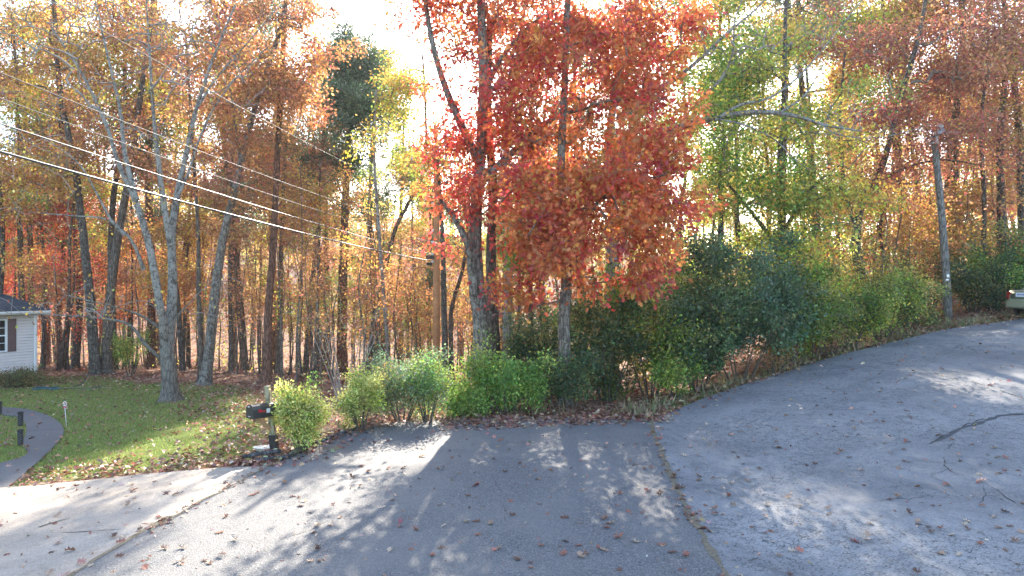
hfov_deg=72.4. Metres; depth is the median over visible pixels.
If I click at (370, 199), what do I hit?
sapling
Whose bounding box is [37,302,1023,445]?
forest litter
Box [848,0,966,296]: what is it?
forest tree
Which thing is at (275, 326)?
sapling
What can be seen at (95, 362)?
oak tree
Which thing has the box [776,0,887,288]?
forest tree
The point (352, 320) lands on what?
forest tree
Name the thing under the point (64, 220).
forest tree
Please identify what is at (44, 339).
forest tree
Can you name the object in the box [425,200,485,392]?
forest tree
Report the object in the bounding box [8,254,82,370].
sapling
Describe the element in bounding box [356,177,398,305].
forest tree
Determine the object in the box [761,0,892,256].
forest tree
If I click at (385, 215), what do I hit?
forest tree
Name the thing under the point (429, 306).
sapling
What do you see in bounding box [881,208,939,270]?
sapling
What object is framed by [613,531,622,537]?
fallen leaf
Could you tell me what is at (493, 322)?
oak tree
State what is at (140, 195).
forest tree
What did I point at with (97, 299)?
sapling
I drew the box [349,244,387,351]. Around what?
sapling
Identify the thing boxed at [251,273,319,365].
sapling
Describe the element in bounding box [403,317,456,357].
sapling
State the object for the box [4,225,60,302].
forest tree
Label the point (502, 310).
sapling
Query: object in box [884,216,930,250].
sapling
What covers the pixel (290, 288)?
sapling
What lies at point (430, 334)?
sapling
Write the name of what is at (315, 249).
sapling
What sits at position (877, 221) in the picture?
sapling
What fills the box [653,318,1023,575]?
concrete road
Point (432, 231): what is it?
forest tree
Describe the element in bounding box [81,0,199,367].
pine tree
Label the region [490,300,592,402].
bush
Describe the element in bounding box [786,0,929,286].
forest tree
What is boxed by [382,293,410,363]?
sapling
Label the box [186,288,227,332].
sapling
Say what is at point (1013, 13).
forest tree
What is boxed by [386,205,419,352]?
sapling
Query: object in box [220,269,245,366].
sapling
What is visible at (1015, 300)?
parked car
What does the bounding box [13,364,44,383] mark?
hedge bush
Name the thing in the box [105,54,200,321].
pine tree
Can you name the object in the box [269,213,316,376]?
sapling
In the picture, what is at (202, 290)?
sapling
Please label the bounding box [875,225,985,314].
bush
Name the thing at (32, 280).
sapling
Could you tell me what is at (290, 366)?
sapling
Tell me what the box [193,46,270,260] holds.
pine tree
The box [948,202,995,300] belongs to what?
sapling
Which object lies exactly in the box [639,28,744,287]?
forest tree
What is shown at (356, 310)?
sapling
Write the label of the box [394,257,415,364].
sapling
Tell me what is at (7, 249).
forest tree
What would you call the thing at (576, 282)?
forest tree
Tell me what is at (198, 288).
oak tree
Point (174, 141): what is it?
overhead wire
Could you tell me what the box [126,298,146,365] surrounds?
sapling
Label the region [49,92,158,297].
forest tree
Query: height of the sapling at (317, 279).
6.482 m
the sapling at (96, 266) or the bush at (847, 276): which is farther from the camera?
the sapling at (96, 266)
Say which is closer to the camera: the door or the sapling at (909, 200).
the door
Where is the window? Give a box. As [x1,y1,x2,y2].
[0,319,6,351]
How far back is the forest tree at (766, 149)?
37.36 m
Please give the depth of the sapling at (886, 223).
30.97 m
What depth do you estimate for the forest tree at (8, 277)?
50.63 m
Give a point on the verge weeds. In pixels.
(712, 383)
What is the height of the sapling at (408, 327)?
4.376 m
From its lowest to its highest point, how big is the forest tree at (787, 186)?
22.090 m
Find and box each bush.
[0,364,48,388]
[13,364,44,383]
[100,321,156,376]
[100,331,138,369]
[287,277,404,399]
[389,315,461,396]
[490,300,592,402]
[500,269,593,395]
[547,273,672,401]
[581,258,722,395]
[583,252,695,392]
[633,228,747,378]
[650,224,832,381]
[651,283,764,390]
[735,251,848,367]
[738,343,811,375]
[747,223,870,346]
[787,274,866,361]
[810,266,914,348]
[810,324,869,358]
[823,231,934,292]
[836,263,946,339]
[869,262,958,327]
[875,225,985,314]
[924,253,1015,312]
[955,230,1023,310]
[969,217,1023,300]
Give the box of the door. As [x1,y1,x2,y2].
[246,405,253,419]
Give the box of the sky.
[0,0,1022,254]
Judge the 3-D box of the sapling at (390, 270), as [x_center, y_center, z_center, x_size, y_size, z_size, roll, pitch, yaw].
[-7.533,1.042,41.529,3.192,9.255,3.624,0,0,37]
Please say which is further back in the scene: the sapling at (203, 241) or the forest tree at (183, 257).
the forest tree at (183, 257)
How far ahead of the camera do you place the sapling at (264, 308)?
40.22 m
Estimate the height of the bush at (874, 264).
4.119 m
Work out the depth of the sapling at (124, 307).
45.56 m
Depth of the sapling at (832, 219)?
35.15 m
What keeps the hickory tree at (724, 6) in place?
on the ground at (598, 403)
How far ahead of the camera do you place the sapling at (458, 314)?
40.10 m
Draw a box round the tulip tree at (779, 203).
[656,0,922,356]
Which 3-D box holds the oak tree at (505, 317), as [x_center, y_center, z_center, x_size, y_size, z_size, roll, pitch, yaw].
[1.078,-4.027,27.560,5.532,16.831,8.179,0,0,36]
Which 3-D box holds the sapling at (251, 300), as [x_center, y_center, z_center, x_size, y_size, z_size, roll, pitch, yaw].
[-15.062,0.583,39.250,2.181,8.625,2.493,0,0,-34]
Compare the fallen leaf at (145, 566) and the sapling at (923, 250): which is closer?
the fallen leaf at (145, 566)
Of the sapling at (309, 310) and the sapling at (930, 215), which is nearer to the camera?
the sapling at (930, 215)
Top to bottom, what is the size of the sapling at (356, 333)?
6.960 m
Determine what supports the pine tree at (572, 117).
on the ground at (598, 403)
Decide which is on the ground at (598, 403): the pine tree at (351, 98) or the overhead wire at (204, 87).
the pine tree at (351, 98)
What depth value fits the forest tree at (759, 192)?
67.58 m
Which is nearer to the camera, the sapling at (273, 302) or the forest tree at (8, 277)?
the sapling at (273, 302)
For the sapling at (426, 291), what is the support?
on the ground at (598, 403)
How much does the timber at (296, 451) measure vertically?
0.113 m
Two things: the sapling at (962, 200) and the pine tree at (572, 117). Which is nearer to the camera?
the sapling at (962, 200)
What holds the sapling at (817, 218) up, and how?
on the ground at (598, 403)
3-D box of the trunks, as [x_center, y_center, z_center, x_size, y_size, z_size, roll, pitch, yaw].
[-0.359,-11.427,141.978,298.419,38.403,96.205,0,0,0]
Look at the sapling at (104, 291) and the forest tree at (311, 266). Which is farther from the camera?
the forest tree at (311, 266)
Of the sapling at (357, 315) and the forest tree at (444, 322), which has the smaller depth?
the forest tree at (444, 322)
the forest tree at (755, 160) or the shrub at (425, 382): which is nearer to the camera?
the shrub at (425, 382)
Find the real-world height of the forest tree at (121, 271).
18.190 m
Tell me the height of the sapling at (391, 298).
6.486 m
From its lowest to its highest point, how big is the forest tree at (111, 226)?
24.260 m
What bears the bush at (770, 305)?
on the ground at (598, 403)
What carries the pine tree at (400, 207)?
on the ground at (598, 403)
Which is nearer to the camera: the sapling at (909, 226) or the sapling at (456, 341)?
the sapling at (909, 226)
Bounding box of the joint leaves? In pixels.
[57,417,723,575]
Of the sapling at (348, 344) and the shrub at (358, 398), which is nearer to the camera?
the shrub at (358, 398)
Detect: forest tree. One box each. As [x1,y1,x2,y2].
[0,0,76,293]
[0,0,129,368]
[0,5,120,300]
[2,151,103,368]
[2,176,131,369]
[3,199,31,295]
[3,217,59,343]
[4,224,66,339]
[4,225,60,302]
[4,234,26,293]
[10,190,123,369]
[16,0,214,369]
[36,238,96,362]
[40,90,164,311]
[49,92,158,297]
[53,130,108,359]
[72,200,166,366]
[84,198,146,343]
[90,159,146,357]
[96,0,246,370]
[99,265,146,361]
[115,123,214,365]
[124,201,220,357]
[133,74,227,364]
[133,108,199,274]
[137,153,204,320]
[140,74,237,366]
[175,75,295,372]
[184,166,253,315]
[185,0,324,370]
[227,205,268,348]
[241,111,353,373]
[241,171,287,361]
[242,30,350,372]
[256,208,321,268]
[257,77,357,365]
[262,105,342,367]
[262,156,382,378]
[276,149,362,372]
[291,181,341,316]
[292,134,357,369]
[330,205,367,359]
[333,49,437,373]
[333,164,416,357]
[347,193,399,343]
[347,214,367,364]
[350,190,409,367]
[351,208,411,355]
[354,36,458,379]
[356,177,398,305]
[374,146,451,357]
[385,156,466,342]
[389,153,452,358]
[392,131,466,396]
[392,235,426,339]
[396,167,450,356]
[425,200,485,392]
[430,155,501,378]
[440,212,465,334]
[460,239,503,335]
[482,171,515,342]
[485,58,592,331]
[496,218,557,332]
[499,154,546,360]
[547,211,601,279]
[551,216,602,319]
[589,202,605,299]
[596,111,650,287]
[621,153,688,341]
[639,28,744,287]
[670,42,789,282]
[672,146,727,293]
[682,152,731,284]
[684,129,753,278]
[690,0,778,347]
[690,108,776,279]
[717,201,762,292]
[724,75,820,260]
[726,38,800,261]
[740,116,786,246]
[749,2,893,249]
[751,99,824,265]
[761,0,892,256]
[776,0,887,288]
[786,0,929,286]
[792,84,869,281]
[805,0,948,269]
[814,169,939,273]
[815,106,889,281]
[821,41,932,274]
[827,219,884,288]
[832,99,910,267]
[841,0,982,271]
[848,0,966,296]
[869,3,1014,305]
[886,134,948,284]
[887,80,985,270]
[889,0,1023,305]
[895,187,1015,302]
[905,140,931,246]
[924,14,1015,295]
[926,2,1023,245]
[936,39,1016,257]
[959,85,997,258]
[959,140,995,268]
[979,81,1023,224]
[990,1,1022,126]
[994,85,1016,232]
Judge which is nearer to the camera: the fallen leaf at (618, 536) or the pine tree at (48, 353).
the fallen leaf at (618, 536)
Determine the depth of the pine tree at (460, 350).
71.31 m
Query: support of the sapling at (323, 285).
on the ground at (598, 403)
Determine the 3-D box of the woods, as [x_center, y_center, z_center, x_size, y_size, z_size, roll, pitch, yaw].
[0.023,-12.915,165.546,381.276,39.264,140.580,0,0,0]
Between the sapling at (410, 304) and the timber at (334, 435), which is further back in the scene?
the sapling at (410, 304)
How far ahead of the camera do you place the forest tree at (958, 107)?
35.56 m
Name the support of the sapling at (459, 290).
on the ground at (598, 403)
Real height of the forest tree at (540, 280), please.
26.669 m
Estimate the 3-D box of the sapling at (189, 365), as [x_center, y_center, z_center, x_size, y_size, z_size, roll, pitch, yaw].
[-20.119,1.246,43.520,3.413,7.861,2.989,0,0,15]
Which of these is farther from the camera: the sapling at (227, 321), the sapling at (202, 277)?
the sapling at (227, 321)
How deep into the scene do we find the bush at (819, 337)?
22.90 m
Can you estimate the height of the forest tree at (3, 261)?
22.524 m
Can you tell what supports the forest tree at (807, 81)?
on the ground at (598, 403)
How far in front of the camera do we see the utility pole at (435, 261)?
28.88 m
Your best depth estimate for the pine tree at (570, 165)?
41.23 m
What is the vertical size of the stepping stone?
0.050 m
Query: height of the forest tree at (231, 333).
16.066 m
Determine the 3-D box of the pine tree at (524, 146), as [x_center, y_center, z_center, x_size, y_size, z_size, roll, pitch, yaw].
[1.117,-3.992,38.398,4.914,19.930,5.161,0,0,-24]
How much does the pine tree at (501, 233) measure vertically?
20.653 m
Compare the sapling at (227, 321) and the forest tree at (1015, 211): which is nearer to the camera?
the forest tree at (1015, 211)
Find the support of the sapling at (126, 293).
on the ground at (598, 403)
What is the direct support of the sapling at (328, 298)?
on the ground at (598, 403)
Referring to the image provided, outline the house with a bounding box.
[0,293,50,377]
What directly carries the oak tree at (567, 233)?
on the ground at (598, 403)
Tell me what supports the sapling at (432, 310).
on the ground at (598, 403)
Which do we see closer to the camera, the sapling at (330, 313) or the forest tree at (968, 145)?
the sapling at (330, 313)
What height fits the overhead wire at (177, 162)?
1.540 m
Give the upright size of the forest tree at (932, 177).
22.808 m
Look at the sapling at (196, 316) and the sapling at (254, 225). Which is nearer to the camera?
the sapling at (254, 225)
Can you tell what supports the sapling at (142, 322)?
on the ground at (598, 403)
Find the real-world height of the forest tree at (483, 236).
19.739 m
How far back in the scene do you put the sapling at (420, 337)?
33.10 m
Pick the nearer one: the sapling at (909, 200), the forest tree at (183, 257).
the sapling at (909, 200)
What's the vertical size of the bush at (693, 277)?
5.427 m
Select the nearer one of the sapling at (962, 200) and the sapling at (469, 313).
the sapling at (469, 313)
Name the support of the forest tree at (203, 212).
on the ground at (598, 403)
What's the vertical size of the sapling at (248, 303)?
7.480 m
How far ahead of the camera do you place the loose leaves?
12.32 m
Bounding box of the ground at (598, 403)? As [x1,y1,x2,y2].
[0,229,1020,486]
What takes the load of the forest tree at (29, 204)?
on the ground at (598, 403)
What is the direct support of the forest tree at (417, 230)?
on the ground at (598, 403)
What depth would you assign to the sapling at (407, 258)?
30.88 m
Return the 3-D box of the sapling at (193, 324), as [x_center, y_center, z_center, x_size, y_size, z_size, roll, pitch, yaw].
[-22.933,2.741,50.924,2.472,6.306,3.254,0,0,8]
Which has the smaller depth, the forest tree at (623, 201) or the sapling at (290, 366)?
the sapling at (290, 366)
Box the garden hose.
[31,386,105,389]
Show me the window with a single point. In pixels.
(3, 324)
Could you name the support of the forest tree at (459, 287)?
on the ground at (598, 403)
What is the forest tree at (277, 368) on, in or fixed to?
on the ground at (598, 403)
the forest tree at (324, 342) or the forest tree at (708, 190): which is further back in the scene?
the forest tree at (324, 342)
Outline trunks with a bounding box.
[36,191,1011,336]
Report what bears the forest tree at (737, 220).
on the ground at (598, 403)
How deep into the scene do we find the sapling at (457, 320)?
37.03 m
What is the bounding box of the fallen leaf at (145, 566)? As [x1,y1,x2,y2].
[141,564,149,569]
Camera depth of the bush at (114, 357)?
36.06 m
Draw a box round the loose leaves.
[0,347,1021,570]
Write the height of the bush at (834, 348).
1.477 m
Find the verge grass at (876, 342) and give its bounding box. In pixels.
[605,313,1023,415]
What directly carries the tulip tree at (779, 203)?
on the ground at (598, 403)
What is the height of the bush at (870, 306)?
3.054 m
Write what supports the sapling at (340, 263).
on the ground at (598, 403)
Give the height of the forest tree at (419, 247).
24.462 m
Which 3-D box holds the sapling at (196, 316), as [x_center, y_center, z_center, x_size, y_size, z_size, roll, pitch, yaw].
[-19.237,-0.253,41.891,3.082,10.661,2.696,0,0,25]
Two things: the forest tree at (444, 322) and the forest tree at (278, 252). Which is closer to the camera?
the forest tree at (444, 322)
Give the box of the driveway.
[0,465,267,575]
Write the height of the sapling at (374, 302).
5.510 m
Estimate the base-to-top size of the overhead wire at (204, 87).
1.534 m
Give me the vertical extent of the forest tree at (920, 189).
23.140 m
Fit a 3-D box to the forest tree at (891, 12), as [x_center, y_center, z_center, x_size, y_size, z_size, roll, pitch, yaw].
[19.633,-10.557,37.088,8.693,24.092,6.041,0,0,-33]
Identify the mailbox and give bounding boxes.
[246,385,278,449]
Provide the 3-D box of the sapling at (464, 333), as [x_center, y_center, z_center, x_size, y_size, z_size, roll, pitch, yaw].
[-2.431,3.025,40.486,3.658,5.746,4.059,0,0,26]
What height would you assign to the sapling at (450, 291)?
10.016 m
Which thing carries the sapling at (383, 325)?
on the ground at (598, 403)
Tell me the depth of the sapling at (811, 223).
32.35 m
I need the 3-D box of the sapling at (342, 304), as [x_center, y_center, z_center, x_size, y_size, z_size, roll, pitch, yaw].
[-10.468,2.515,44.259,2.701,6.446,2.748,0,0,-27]
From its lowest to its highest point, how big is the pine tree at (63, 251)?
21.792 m
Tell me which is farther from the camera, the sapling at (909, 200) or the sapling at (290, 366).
the sapling at (290, 366)
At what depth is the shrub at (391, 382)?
17.94 m
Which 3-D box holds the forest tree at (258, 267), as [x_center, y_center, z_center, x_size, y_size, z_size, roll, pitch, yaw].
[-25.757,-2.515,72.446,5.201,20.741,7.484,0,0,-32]
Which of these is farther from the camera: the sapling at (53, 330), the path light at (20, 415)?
the sapling at (53, 330)
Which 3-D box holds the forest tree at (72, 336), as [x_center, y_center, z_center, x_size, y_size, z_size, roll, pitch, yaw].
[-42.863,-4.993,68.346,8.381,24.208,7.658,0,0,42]
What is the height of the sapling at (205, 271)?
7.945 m
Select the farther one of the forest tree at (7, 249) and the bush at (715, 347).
the forest tree at (7, 249)
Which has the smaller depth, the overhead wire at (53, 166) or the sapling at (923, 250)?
the overhead wire at (53, 166)
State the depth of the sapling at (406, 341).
44.47 m
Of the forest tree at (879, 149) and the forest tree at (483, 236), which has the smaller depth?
the forest tree at (879, 149)
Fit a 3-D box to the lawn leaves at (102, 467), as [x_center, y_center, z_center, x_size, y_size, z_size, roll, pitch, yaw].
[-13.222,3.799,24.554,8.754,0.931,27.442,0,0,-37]
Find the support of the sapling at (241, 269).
on the ground at (598, 403)
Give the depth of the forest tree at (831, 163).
63.12 m
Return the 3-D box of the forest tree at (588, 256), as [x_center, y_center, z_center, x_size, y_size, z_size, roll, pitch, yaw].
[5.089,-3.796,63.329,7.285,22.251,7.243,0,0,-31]
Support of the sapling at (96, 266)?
on the ground at (598, 403)
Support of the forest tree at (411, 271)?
on the ground at (598, 403)
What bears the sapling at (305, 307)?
on the ground at (598, 403)
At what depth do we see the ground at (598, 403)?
22.74 m
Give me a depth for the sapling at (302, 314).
41.80 m
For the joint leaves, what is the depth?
10.60 m
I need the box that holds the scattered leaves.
[0,335,1022,575]
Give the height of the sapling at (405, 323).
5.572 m
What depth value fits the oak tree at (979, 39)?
29.40 m
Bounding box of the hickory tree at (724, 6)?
[611,0,811,276]
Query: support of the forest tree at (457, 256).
on the ground at (598, 403)
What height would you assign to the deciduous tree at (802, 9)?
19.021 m
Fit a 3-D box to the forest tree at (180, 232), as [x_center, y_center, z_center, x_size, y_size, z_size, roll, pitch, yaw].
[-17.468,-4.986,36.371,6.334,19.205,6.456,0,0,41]
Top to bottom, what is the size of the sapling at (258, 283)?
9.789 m
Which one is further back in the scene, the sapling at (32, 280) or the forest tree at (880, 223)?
the sapling at (32, 280)
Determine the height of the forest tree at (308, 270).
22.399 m
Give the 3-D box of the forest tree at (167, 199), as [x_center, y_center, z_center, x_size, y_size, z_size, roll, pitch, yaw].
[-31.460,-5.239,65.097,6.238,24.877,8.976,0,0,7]
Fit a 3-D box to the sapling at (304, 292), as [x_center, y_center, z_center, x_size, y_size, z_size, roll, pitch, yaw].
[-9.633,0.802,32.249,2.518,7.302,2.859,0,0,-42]
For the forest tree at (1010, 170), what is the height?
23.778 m
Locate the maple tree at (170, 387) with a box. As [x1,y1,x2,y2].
[0,0,310,402]
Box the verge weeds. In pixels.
[335,308,1023,431]
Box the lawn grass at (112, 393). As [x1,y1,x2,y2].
[0,376,291,481]
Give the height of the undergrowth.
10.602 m
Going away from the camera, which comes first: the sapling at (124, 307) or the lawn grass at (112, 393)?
the lawn grass at (112, 393)
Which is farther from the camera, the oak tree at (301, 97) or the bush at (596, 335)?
the oak tree at (301, 97)
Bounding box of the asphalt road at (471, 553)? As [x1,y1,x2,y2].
[66,416,729,575]
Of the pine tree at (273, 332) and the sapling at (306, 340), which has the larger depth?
the pine tree at (273, 332)
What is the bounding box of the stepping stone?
[253,445,269,450]
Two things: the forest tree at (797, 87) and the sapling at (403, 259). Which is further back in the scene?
the forest tree at (797, 87)
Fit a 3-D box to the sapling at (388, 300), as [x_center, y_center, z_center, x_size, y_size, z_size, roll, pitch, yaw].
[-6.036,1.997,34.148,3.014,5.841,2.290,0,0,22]
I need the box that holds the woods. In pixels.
[38,192,1010,334]
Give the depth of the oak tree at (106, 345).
34.16 m
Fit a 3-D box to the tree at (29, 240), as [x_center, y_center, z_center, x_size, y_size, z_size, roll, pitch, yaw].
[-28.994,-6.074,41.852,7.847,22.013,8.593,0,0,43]
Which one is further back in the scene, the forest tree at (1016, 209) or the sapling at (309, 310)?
the forest tree at (1016, 209)
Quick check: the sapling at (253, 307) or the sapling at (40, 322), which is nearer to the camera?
the sapling at (253, 307)
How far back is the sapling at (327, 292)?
43.00 m
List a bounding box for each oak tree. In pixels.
[0,0,177,374]
[39,0,245,374]
[107,0,373,385]
[128,0,254,381]
[372,0,601,371]
[394,0,712,409]
[467,0,736,405]
[468,0,604,361]
[603,0,928,394]
[790,0,1023,281]
[882,0,1023,315]
[891,0,1023,262]
[918,0,1023,305]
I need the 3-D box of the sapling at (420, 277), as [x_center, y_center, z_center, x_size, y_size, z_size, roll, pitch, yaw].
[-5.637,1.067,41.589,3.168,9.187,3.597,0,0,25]
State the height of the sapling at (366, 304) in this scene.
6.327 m
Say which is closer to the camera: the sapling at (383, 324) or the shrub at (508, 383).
the shrub at (508, 383)
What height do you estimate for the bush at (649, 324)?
4.198 m
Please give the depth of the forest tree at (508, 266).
23.12 m
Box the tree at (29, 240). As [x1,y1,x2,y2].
[0,0,105,302]
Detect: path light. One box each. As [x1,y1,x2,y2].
[17,411,23,425]
[17,429,23,444]
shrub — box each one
[265,371,345,453]
[328,362,393,430]
[344,343,460,421]
[394,350,467,421]
[430,369,498,417]
[451,342,566,414]
[457,324,503,411]
[528,340,612,407]
[641,349,709,397]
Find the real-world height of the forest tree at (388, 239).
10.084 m
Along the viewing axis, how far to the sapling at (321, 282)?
38.35 m
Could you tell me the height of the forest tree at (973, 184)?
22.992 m
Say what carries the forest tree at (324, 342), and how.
on the ground at (598, 403)
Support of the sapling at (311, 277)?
on the ground at (598, 403)
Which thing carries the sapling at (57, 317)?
on the ground at (598, 403)
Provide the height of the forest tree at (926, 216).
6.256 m
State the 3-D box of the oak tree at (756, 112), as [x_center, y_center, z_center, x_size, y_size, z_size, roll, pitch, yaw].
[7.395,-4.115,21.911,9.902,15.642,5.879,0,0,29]
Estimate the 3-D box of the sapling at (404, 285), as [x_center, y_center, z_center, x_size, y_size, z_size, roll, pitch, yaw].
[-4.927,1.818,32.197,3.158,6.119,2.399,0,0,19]
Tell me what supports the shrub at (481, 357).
on the ground at (598, 403)
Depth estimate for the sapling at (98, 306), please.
41.35 m
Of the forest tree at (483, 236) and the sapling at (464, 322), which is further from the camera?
the forest tree at (483, 236)
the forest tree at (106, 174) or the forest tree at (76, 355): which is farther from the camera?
the forest tree at (106, 174)
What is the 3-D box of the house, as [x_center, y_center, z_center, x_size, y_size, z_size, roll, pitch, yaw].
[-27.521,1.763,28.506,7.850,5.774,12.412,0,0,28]
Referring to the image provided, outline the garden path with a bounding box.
[0,407,63,486]
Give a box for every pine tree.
[0,0,90,364]
[0,102,113,364]
[44,146,83,340]
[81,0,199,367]
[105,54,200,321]
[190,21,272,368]
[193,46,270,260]
[201,0,322,382]
[217,0,327,368]
[280,7,408,375]
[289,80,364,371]
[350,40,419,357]
[372,120,453,368]
[410,182,457,305]
[444,157,486,371]
[471,101,527,363]
[493,55,555,332]
[515,0,713,383]
[540,0,606,347]
[541,111,604,275]
[548,270,560,298]
[579,60,641,266]
[590,0,676,275]
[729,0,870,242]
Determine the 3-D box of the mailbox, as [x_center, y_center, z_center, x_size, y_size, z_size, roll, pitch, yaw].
[-5.288,2.847,14.856,0.314,1.520,0.696,0,0,42]
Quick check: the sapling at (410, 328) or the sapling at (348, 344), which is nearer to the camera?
the sapling at (410, 328)
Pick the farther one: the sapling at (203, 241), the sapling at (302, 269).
the sapling at (203, 241)
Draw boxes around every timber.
[242,449,280,457]
[252,455,290,460]
[288,440,316,456]
[315,427,354,443]
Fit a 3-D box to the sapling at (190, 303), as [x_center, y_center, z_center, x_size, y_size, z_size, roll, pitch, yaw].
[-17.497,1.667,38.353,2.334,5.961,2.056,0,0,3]
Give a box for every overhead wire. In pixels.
[0,72,427,228]
[0,98,430,241]
[0,123,430,253]
[0,150,430,260]
[49,0,423,199]
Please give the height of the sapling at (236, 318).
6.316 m
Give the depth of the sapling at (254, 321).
52.45 m
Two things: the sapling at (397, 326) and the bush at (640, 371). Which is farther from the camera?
the sapling at (397, 326)
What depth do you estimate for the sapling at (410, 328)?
38.66 m
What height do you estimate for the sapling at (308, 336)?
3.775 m
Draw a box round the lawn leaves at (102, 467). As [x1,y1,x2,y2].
[0,373,300,485]
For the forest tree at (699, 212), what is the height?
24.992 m
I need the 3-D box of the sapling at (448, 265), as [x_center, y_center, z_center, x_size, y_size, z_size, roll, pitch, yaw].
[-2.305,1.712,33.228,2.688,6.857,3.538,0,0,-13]
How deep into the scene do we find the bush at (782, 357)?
21.35 m
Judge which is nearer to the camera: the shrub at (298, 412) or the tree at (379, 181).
the shrub at (298, 412)
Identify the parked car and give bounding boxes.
[1006,288,1023,314]
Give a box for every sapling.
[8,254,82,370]
[18,261,67,326]
[35,278,66,365]
[35,296,55,341]
[37,299,85,338]
[44,233,99,369]
[53,236,134,301]
[63,294,118,365]
[70,207,143,314]
[75,262,129,337]
[84,267,121,347]
[87,191,161,367]
[97,274,126,324]
[100,279,140,366]
[114,247,143,369]
[124,176,165,368]
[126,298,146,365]
[128,229,160,366]
[128,234,179,369]
[133,301,158,363]
[134,288,190,350]
[149,266,220,368]
[177,214,223,346]
[177,214,233,322]
[177,255,205,367]
[179,265,208,337]
[180,218,208,356]
[180,251,226,324]
[180,289,220,366]
[181,278,248,369]
[184,241,222,316]
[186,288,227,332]
[194,275,263,373]
[208,218,255,367]
[217,299,238,340]
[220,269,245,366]
[221,237,283,374]
[222,268,257,370]
[224,225,265,372]
[227,274,263,363]
[228,204,297,374]
[232,217,278,366]
[232,253,267,367]
[234,263,308,373]
[238,201,292,376]
[244,289,263,368]
[245,304,261,367]
[249,285,304,332]
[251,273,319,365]
[255,264,304,375]
[256,285,300,371]
[259,210,310,375]
[259,273,296,339]
[261,263,309,373]
[262,256,305,337]
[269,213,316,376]
[273,286,331,372]
[274,218,323,371]
[274,269,304,370]
[276,275,327,378]
[278,161,344,380]
[278,270,329,377]
[280,230,336,382]
[285,228,323,373]
[285,297,324,330]
[288,312,337,375]
[291,209,328,379]
[291,245,338,359]
[292,236,344,348]
[296,239,374,382]
[298,224,334,359]
[301,231,350,378]
[304,271,347,358]
[306,247,342,379]
[307,285,345,375]
[322,267,404,377]
[323,278,367,331]
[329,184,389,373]
[333,258,429,364]
[336,253,395,347]
[336,327,362,359]
[337,276,401,371]
[339,219,418,358]
[342,269,416,337]
[343,227,400,368]
[343,302,375,367]
[347,171,409,365]
[347,282,369,362]
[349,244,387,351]
[350,283,411,355]
[352,226,400,365]
[354,303,404,346]
[355,233,409,367]
[360,272,422,367]
[369,265,432,356]
[370,287,441,353]
[376,233,440,373]
[376,302,432,362]
[382,286,425,372]
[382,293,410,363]
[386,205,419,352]
[388,228,440,359]
[388,260,432,356]
[392,243,451,360]
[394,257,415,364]
[395,281,440,371]
[395,308,423,370]
[398,300,428,349]
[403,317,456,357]
[406,280,462,333]
[407,285,448,364]
[412,287,463,333]
[424,293,471,341]
[425,253,516,335]
[430,264,471,366]
[432,313,466,386]
[440,235,472,334]
[440,257,485,380]
[446,219,482,385]
[448,299,473,376]
[449,298,501,386]
[454,262,468,382]
[459,299,501,340]
[462,281,500,348]
[496,262,503,344]
[732,170,789,348]
[771,177,834,274]
[806,196,837,280]
[806,204,847,270]
[820,163,849,323]
[840,159,907,264]
[861,174,972,266]
[863,149,916,274]
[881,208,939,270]
[883,185,970,306]
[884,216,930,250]
[885,189,948,278]
[902,204,951,273]
[919,170,1023,305]
[925,177,994,302]
[946,118,1023,302]
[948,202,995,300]
[962,150,1016,295]
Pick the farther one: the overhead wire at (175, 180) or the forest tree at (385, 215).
the forest tree at (385, 215)
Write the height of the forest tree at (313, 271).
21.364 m
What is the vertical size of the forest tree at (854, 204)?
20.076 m
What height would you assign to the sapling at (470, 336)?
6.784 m
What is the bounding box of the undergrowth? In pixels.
[37,294,941,389]
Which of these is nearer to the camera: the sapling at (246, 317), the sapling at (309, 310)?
the sapling at (246, 317)
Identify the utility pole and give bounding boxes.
[409,149,462,381]
[928,124,957,319]
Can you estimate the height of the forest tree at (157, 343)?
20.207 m
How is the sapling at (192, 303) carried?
on the ground at (598, 403)
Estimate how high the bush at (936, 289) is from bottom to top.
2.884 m
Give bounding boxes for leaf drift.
[203,314,1023,467]
[437,413,663,431]
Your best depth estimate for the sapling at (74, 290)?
36.69 m
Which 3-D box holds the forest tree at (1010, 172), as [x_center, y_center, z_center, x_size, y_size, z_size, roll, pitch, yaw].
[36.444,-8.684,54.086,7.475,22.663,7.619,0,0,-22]
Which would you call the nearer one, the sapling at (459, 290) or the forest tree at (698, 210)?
the sapling at (459, 290)
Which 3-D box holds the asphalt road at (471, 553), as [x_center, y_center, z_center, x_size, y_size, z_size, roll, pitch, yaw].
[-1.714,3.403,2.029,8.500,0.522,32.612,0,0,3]
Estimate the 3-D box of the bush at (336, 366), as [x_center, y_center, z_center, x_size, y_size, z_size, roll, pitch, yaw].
[-5.564,1.751,23.429,4.008,4.267,2.373,0,0,0]
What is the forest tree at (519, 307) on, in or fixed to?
on the ground at (598, 403)
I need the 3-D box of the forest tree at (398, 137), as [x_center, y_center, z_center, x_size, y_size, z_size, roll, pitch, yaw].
[-5.298,-3.659,34.690,5.473,17.166,6.077,0,0,-24]
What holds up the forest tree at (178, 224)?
on the ground at (598, 403)
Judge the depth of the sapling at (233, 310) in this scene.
38.75 m
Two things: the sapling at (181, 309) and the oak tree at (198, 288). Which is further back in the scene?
the sapling at (181, 309)

